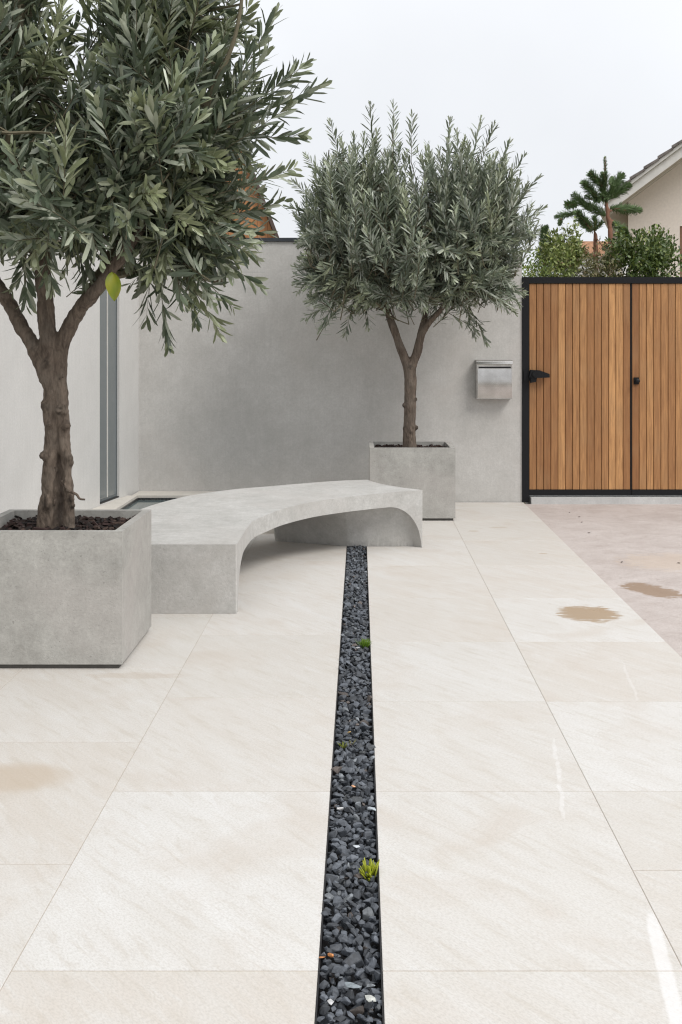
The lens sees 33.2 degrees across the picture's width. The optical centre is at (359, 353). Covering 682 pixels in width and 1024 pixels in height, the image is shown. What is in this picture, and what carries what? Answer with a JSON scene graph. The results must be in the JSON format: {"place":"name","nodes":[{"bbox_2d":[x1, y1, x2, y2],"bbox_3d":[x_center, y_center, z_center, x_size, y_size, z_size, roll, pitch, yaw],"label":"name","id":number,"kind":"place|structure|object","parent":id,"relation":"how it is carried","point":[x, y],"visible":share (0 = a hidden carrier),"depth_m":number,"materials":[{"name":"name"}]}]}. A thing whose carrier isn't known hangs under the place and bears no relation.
{"place":"outdoors","nodes":[
{"label":"outdoors","id":0,"kind":"place"},
{"bbox_2d":[226,116,278,237],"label":"timber house","id":1,"kind":"structure","parent":0,"point":[269,225],"depth_m":16.04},
{"bbox_2d":[0,502,681,1023],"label":"pavement","id":2,"kind":"structure","parent":0,"point":[164,800],"depth_m":3.72,"materials":[{"name":"beige tile"}]},
{"bbox_2d":[0,509,150,667],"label":"planter","id":3,"kind":"object","parent":2,"relation":"on","point":[78,595],"visible":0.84,"depth_m":5.25,"materials":[{"name":"concrete"}]},
{"bbox_2d":[0,0,335,528],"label":"olive tree","id":4,"kind":"object","parent":3,"relation":"in","point":[132,156],"visible":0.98,"depth_m":5.37,"materials":[{"name":"green plant"}]},
{"bbox_2d":[93,491,273,533],"bbox_3d":[-1.487,1.395,10.194,1.774,0.109,1.947,0,0,0],"label":"pool basin","id":5,"kind":"object","parent":2,"relation":"on","point":[124,502],"visible":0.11,"depth_m":10.81,"materials":[{"name":"stone"}]},
{"bbox_2d":[126,500,168,508],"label":"water","id":6,"kind":"structure","parent":5,"relation":"in","point":[140,504],"depth_m":10.57,"materials":[{"name":"grey liquid"}]},
{"bbox_2d":[143,480,421,612],"bbox_3d":[-0.736,1.234,7.815,1.430,0.429,3.293,0,0,28],"label":"curved bench","id":7,"kind":"object","parent":2,"relation":"on","point":[199,543],"visible":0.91,"depth_m":7.75,"materials":[{"name":"concrete"}]},
{"bbox_2d":[315,546,383,1023],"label":"steel edging","id":8,"kind":"object","parent":2,"relation":"in","point":[320,965],"visible":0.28,"depth_m":3.34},
{"bbox_2d":[369,441,454,520],"bbox_3d":[0.459,1.133,10.293,0.745,0.633,0.745,0,0,0],"label":"planter","id":9,"kind":"object","parent":2,"relation":"on","point":[427,468],"visible":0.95,"depth_m":9.92,"materials":[{"name":"concrete"}]},
{"bbox_2d":[283,99,547,447],"bbox_3d":[0.501,-0.718,10.149,2.398,3.170,1.438,0,0,0],"label":"olive tree","id":10,"kind":"object","parent":9,"relation":"in","point":[380,236],"visible":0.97,"depth_m":9.97,"materials":[{"name":"green plant"}]},
{"bbox_2d":[317,545,383,1023],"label":"gravel","id":11,"kind":"structure","parent":0,"point":[354,947],"depth_m":3.46,"materials":[{"name":"black gravel"}]},
{"bbox_2d":[338,742,347,748],"bbox_3d":[-0.063,1.449,4.234,0.032,0.027,0.042,0,0,-19],"label":"moss sprig","id":12,"kind":"object","parent":11,"relation":"on","point":[343,746],"visible":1,"depth_m":4.23,"materials":[{"name":"green plant"}]},
{"bbox_2d":[345,982,361,988],"bbox_3d":[-0.017,1.445,2.609,0.043,0.009,0.023,0,0,21],"label":"grey pebble","id":13,"kind":"object","parent":11,"relation":"on","point":[351,985],"visible":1,"depth_m":2.61,"materials":[{"name":"stone"}]},
{"bbox_2d":[355,639,371,647],"bbox_3d":[0.029,1.435,5.671,0.070,0.055,0.088,0,0,-37],"label":"grass tuft","id":14,"kind":"object","parent":11,"relation":"on","point":[363,643],"visible":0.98,"depth_m":5.66,"materials":[{"name":"green plant"}]},
{"bbox_2d":[359,857,379,881],"bbox_3d":[0.025,1.440,3.183,0.055,0.046,0.079,0,0,8],"label":"succulent tuft","id":15,"kind":"object","parent":11,"relation":"on","point":[371,869],"visible":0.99,"depth_m":3.19,"materials":[{"name":"green plant"}]},
{"bbox_2d":[365,995,375,1001],"bbox_3d":[0.024,1.445,2.560,0.025,0.010,0.017,0,0,0],"label":"stone chip","id":16,"kind":"object","parent":11,"relation":"on","point":[369,998],"visible":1,"depth_m":2.56,"materials":[{"name":"stone"}]},
{"bbox_2d":[35,0,681,276],"label":"sky","id":17,"kind":"structure","parent":0,"point":[575,84],"materials":[{"name":"white"}]},
{"bbox_2d":[556,241,622,276],"bbox_3d":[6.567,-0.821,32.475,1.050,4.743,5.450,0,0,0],"label":"tile roofed house","id":18,"kind":"structure","parent":0,"point":[590,245],"depth_m":31.25,"materials":[{"name":"ceramic"}]},
{"bbox_2d":[525,504,681,656],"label":"driveway","id":19,"kind":"structure","parent":0,"point":[643,579],"depth_m":8.53,"materials":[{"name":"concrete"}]},
{"bbox_2d":[600,140,681,276],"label":"cream house","id":20,"kind":"structure","parent":0,"point":[655,192],"depth_m":19.80,"materials":[{"name":"paint"}]},
{"bbox_2d":[680,226,681,276],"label":"window","id":21,"kind":"structure","parent":20,"relation":"in","point":[680,226],"depth_m":19.78,"materials":[{"name":"grey glass"}]},
{"label":"ground","id":22,"kind":"structure","parent":0,"visible":0},
{"bbox_2d":[0,235,138,512],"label":"house wall","id":23,"kind":"structure","parent":22,"relation":"on","point":[103,375],"depth_m":9.72,"materials":[{"name":"white paint"}]},
{"bbox_2d":[100,255,116,501],"bbox_3d":[-2.303,0.211,10.355,0.041,2.240,0.518,0,0,7],"label":"window","id":24,"kind":"structure","parent":23,"relation":"in","point":[108,307],"depth_m":10.39,"materials":[{"name":"grey glass"}]},
{"bbox_2d":[139,238,521,501],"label":"garden wall","id":25,"kind":"structure","parent":22,"relation":"on","point":[272,391],"depth_m":11.17,"materials":[{"name":"grey paint"}]},
{"bbox_2d":[475,360,512,398],"bbox_3d":[1.303,0.248,11.101,0.350,0.379,0.136,0,0,0],"label":"mailbox","id":26,"kind":"object","parent":25,"relation":"attached to","point":[493,379],"visible":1,"depth_m":11.05,"materials":[{"name":"silver metal"}]},
{"bbox_2d":[522,277,681,501],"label":"timber gate","id":27,"kind":"structure","parent":25,"relation":"attached to","point":[601,386],"depth_m":11.17,"materials":[{"name":"brown wood"}]},
{"bbox_2d":[533,224,553,276],"bbox_3d":[2.351,-0.027,14.598,0.650,3.258,0.700,0,0,-23],"label":"conifer tree","id":28,"kind":"object","parent":22,"relation":"on","point":[544,228],"visible":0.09,"depth_m":14.55,"materials":[{"name":"green plant"}]},
{"bbox_2d":[522,240,565,276],"bbox_3d":[2.004,0.118,13.204,0.993,2.878,1.020,0,0,0],"label":"leafy shrub","id":29,"kind":"object","parent":22,"relation":"on","point":[535,265],"visible":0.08,"depth_m":13.18,"materials":[{"name":"green plant"}]},
{"bbox_2d":[533,216,607,276],"bbox_3d":[2.418,-0.028,13.377,1.384,3.173,1.386,0,0,0],"label":"leafy shrub","id":30,"kind":"object","parent":22,"relation":"on","point":[568,252],"visible":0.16,"depth_m":13.31,"materials":[{"name":"green plant"}]},
{"bbox_2d":[554,156,642,274],"bbox_3d":[3.398,-0.573,16.014,1.299,4.346,0.770,0,0,0],"label":"conifer tree","id":31,"kind":"object","parent":22,"relation":"on","point":[616,189],"visible":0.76,"depth_m":15.98,"materials":[{"name":"green plant"}]},
{"bbox_2d":[574,236,627,276],"bbox_3d":[2.714,0.116,12.993,0.952,2.899,0.916,0,0,0],"label":"leafy shrub","id":32,"kind":"object","parent":22,"relation":"on","point":[592,269],"visible":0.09,"depth_m":12.93,"materials":[{"name":"green plant"}]},
{"bbox_2d":[525,495,681,503],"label":"threshold kerb","id":33,"kind":"structure","parent":22,"relation":"on","point":[630,499],"depth_m":11.10,"materials":[{"name":"concrete"}]},
{"bbox_2d":[595,222,676,276],"bbox_3d":[3.188,0.020,13.207,1.432,3.081,1.372,0,0,13],"label":"leafy shrub","id":34,"kind":"object","parent":22,"relation":"on","point":[633,253],"visible":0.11,"depth_m":12.94,"materials":[{"name":"green plant"}]},
{"bbox_2d":[634,223,681,276],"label":"leafy shrub","id":35,"kind":"object","parent":22,"relation":"on","point":[673,268],"visible":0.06,"depth_m":13.15,"materials":[{"name":"green plant"}]}
]}

